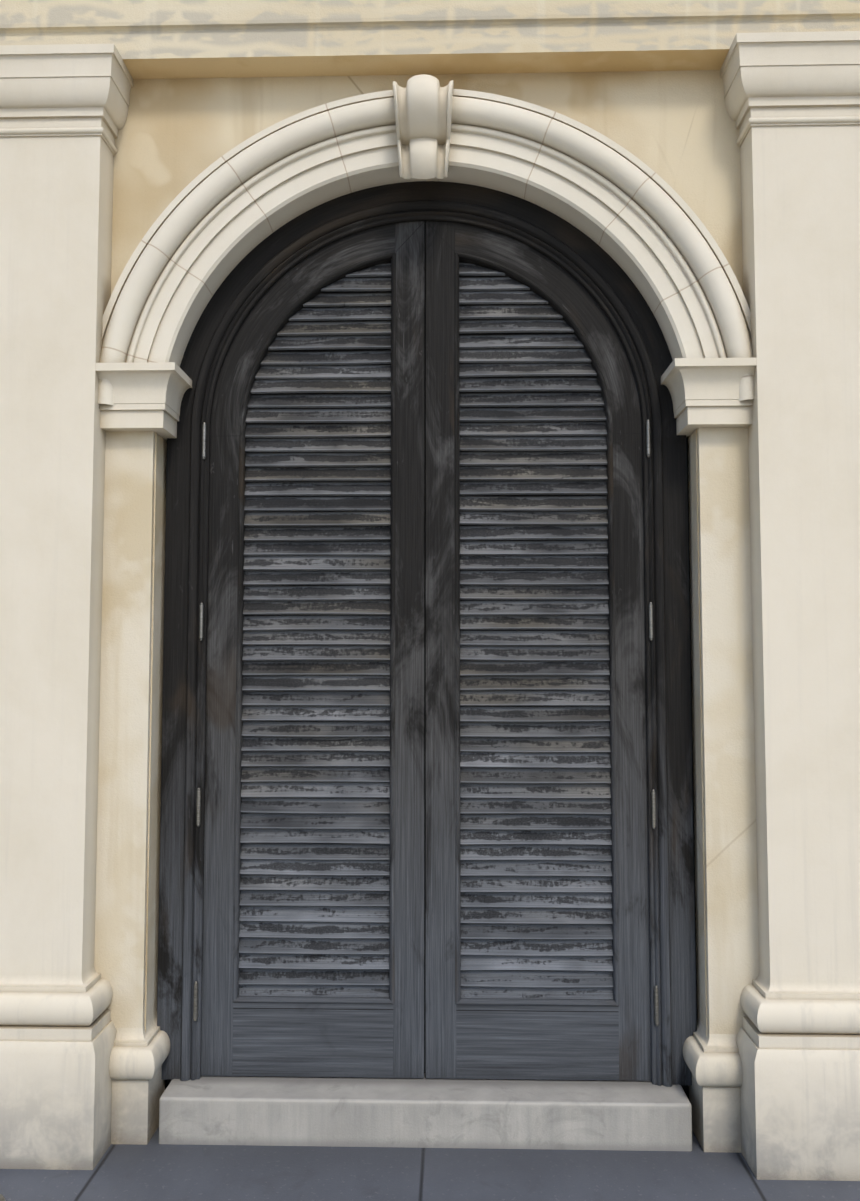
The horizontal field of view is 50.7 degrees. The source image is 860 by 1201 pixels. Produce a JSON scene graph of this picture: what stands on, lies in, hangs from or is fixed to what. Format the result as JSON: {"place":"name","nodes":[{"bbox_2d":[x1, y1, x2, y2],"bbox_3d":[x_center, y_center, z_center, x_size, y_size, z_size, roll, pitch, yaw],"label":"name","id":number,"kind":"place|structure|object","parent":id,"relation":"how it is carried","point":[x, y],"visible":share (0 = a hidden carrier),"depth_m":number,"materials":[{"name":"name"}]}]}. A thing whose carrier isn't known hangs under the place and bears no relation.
{"place":"outdoors","nodes":[
{"label":"outdoors","id":0,"kind":"place"},
{"bbox_2d":[0,1127,859,1200],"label":"pavement","id":1,"kind":"structure","parent":0,"point":[153,1169],"depth_m":2.84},
{"bbox_2d":[0,43,132,1169],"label":"pilaster","id":2,"kind":"object","parent":1,"relation":"on","point":[63,112],"visible":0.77,"depth_m":3.08,"materials":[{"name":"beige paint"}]},
{"bbox_2d":[94,431,166,1027],"bbox_3d":[-1.069,0.431,3.222,0.190,2.053,0.150,0,-3,1],"label":"pilaster shaft","id":3,"kind":"object","parent":1,"relation":"on","point":[122,829],"visible":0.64,"depth_m":3.16,"materials":[{"name":"beige stone"}]},
{"bbox_2d":[95,362,191,440],"bbox_3d":[-1.018,-0.702,3.236,0.294,0.213,0.254,0,-3,1],"label":"impost","id":4,"kind":"object","parent":3,"relation":"on","point":[147,396],"visible":0.65,"depth_m":3.15,"materials":[{"name":"stone"}]},
{"bbox_2d":[109,1011,169,1144],"bbox_3d":[-1.038,1.636,3.117,0.254,0.365,0.214,0,-3,1],"label":"pilaster base","id":5,"kind":"object","parent":1,"relation":"on","point":[138,1056],"visible":0.44,"depth_m":3.04,"materials":[{"name":"beige stone"}]},
{"bbox_2d":[159,1073,691,1150],"bbox_3d":[-0.019,1.749,3.117,1.774,0.160,0.210,0,-3,1],"label":"step","id":6,"kind":"object","parent":1,"relation":"on","point":[424,1112],"visible":0.77,"depth_m":3.02,"materials":[{"name":"concrete"}]},
{"bbox_2d":[157,181,696,1086],"bbox_3d":[-0.018,0.060,3.258,1.880,3.232,0.050,0,-3,1],"label":"door frame","id":7,"kind":"object","parent":1,"relation":"on","point":[581,257],"visible":0.92,"depth_m":3.25,"materials":[{"name":"black wood"}]},
{"bbox_2d":[193,981,197,1021],"bbox_3d":[-0.820,1.404,3.181,0.015,0.138,0.015,0,-3,1],"label":"hinge","id":8,"kind":"object","parent":7,"relation":"attached to","point":[195,1014],"visible":1,"depth_m":3.17,"materials":[{"name":"metal"}]},
{"bbox_2d":[196,788,200,826],"bbox_3d":[-0.820,0.733,3.221,0.015,0.138,0.015,0,-3,1],"label":"hinge","id":9,"kind":"object","parent":7,"relation":"attached to","point":[198,817],"visible":1,"depth_m":3.21,"materials":[{"name":"metal"}]},
{"bbox_2d":[199,603,203,640],"bbox_3d":[-0.820,0.076,3.260,0.015,0.138,0.015,0,-3,1],"label":"hinge","id":10,"kind":"object","parent":7,"relation":"attached to","point":[201,617],"visible":1,"depth_m":3.25,"materials":[{"name":"metal"}]},
{"bbox_2d":[202,422,205,459],"bbox_3d":[-0.820,-0.580,3.299,0.015,0.138,0.015,0,-3,1],"label":"hinge","id":11,"kind":"object","parent":7,"relation":"attached to","point":[204,440],"visible":1,"depth_m":3.29,"materials":[{"name":"metal"}]},
{"bbox_2d":[201,221,423,1077],"bbox_3d":[-0.412,0.135,3.288,0.784,3.071,0.050,0,-3,1],"label":"door leaf","id":12,"kind":"object","parent":7,"relation":"attached to","point":[306,1036],"visible":0.94,"depth_m":3.25,"materials":[{"name":"black wood"}]},
{"bbox_2d":[239,262,390,996],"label":"louvres","id":13,"kind":"object","parent":12,"relation":"in","point":[314,918],"visible":0.96,"depth_m":3.28,"materials":[{"name":"black wood"}]},
{"bbox_2d":[157,224,696,1099],"bbox_3d":[-0.017,0.078,3.322,2.000,3.500,0.001,0,-3,1],"label":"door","id":14,"kind":"structure","parent":7,"relation":"in","point":[167,1082],"depth_m":3.30,"materials":[{"name":"black wood"}]},
{"bbox_2d":[426,221,651,1080],"bbox_3d":[0.377,0.133,3.268,0.784,3.071,0.050,0,-3,1],"label":"door leaf","id":15,"kind":"object","parent":7,"relation":"attached to","point":[540,1039],"visible":0.98,"depth_m":3.23,"materials":[{"name":"black wood"}]},
{"bbox_2d":[459,262,612,998],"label":"louvres","id":16,"kind":"object","parent":15,"relation":"in","point":[536,922],"visible":0.9,"depth_m":3.26,"materials":[{"name":"black wood"}]},
{"bbox_2d":[646,419,650,456],"bbox_3d":[0.783,-0.582,3.259,0.015,0.138,0.015,0,-3,1],"label":"hinge","id":17,"kind":"object","parent":7,"relation":"attached to","point":[648,450],"visible":1,"depth_m":3.25,"materials":[{"name":"metal"}]},
{"bbox_2d":[649,602,652,640],"bbox_3d":[0.783,0.074,3.220,0.015,0.138,0.015,0,-3,1],"label":"hinge","id":18,"kind":"object","parent":7,"relation":"attached to","point":[650,621],"visible":1,"depth_m":3.21,"materials":[{"name":"metal"}]},
{"bbox_2d":[651,789,655,828],"bbox_3d":[0.783,0.731,3.181,0.015,0.138,0.015,0,-3,1],"label":"hinge","id":19,"kind":"object","parent":7,"relation":"attached to","point":[653,799],"visible":1,"depth_m":3.17,"materials":[{"name":"metal"}]},
{"bbox_2d":[654,985,658,1025],"bbox_3d":[0.783,1.401,3.141,0.015,0.138,0.015,0,-3,1],"label":"hinge","id":20,"kind":"object","parent":7,"relation":"attached to","point":[656,1007],"visible":1,"depth_m":3.13,"materials":[{"name":"metal"}]},
{"bbox_2d":[111,70,742,1037],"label":"wall","id":21,"kind":"structure","parent":1,"relation":"on","point":[677,132],"depth_m":3.27,"materials":[{"name":"paint"}]},
{"bbox_2d":[393,74,453,178],"bbox_3d":[-0.023,-1.640,3.167,0.210,0.352,0.232,0,-3,1],"label":"keystone","id":22,"kind":"object","parent":21,"relation":"attached to","point":[423,108],"visible":0.98,"depth_m":3.12,"materials":[{"name":"stone"}]},
{"bbox_2d":[98,89,754,404],"bbox_3d":[-0.020,-1.234,3.256,2.367,1.138,0.226,0,-3,1],"label":"archivolt","id":23,"kind":"object","parent":21,"relation":"attached to","point":[635,218],"visible":0.83,"depth_m":3.19,"materials":[{"name":"stone"}]},
{"bbox_2d":[0,0,859,78],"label":"architrave","id":24,"kind":"object","parent":21,"relation":"attached to","point":[164,39],"visible":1,"depth_m":3.17,"materials":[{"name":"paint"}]},
{"bbox_2d":[683,1016,742,1152],"bbox_3d":[0.998,1.633,3.067,0.254,0.365,0.214,0,-3,1],"label":"pilaster base","id":25,"kind":"object","parent":1,"relation":"on","point":[713,1063],"visible":0.44,"depth_m":2.99,"materials":[{"name":"beige stone"}]},
{"bbox_2d":[687,428,758,1033],"bbox_3d":[1.031,0.428,3.170,0.190,2.053,0.150,0,-3,1],"label":"pilaster shaft","id":26,"kind":"object","parent":25,"relation":"on","point":[731,899],"visible":0.73,"depth_m":3.10,"materials":[{"name":"beige stone"}]},
{"bbox_2d":[661,358,756,437],"bbox_3d":[0.977,-0.705,3.186,0.294,0.213,0.254,0,-3,1],"label":"impost","id":27,"kind":"object","parent":26,"relation":"on","point":[704,392],"visible":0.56,"depth_m":3.10,"materials":[{"name":"stone"}]},
{"bbox_2d":[720,31,859,1180],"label":"pilaster","id":28,"kind":"object","parent":1,"relation":"on","point":[792,101],"visible":0.81,"depth_m":3.02,"materials":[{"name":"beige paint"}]}
]}

